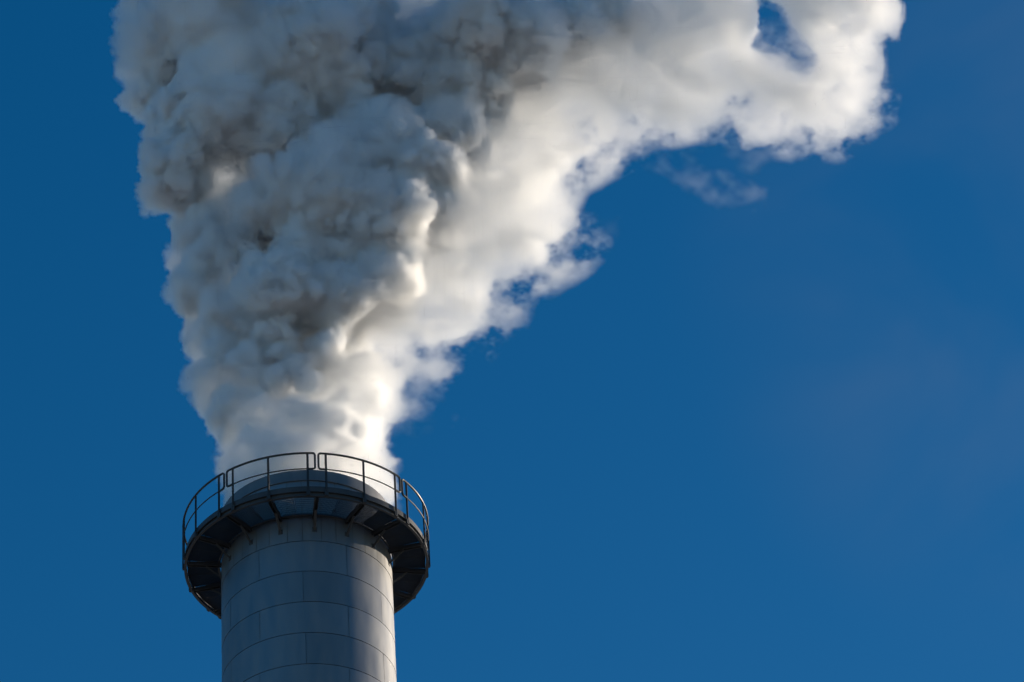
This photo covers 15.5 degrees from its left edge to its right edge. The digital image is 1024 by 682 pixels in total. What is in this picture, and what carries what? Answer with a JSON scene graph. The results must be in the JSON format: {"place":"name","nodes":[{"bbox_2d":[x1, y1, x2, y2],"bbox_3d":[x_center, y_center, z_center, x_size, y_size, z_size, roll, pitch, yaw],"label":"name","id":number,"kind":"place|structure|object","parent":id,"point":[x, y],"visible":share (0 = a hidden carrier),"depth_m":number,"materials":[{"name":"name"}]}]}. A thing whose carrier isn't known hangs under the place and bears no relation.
{"place":"outdoors","nodes":[
{"label":"outdoors","id":0,"kind":"place"},
{"bbox_2d":[182,452,430,681],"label":"industrial chimney","id":1,"kind":"object","parent":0,"point":[307,582],"visible":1,"depth_m":99.10,"materials":[{"name":"metal"}]},
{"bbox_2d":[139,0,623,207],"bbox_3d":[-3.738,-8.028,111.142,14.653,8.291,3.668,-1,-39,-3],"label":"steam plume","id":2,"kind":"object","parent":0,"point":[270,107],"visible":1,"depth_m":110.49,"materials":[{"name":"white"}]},
{"bbox_2d":[0,0,1023,681],"label":"sky","id":3,"kind":"structure","parent":0,"point":[709,364],"materials":[{"name":"blue"}]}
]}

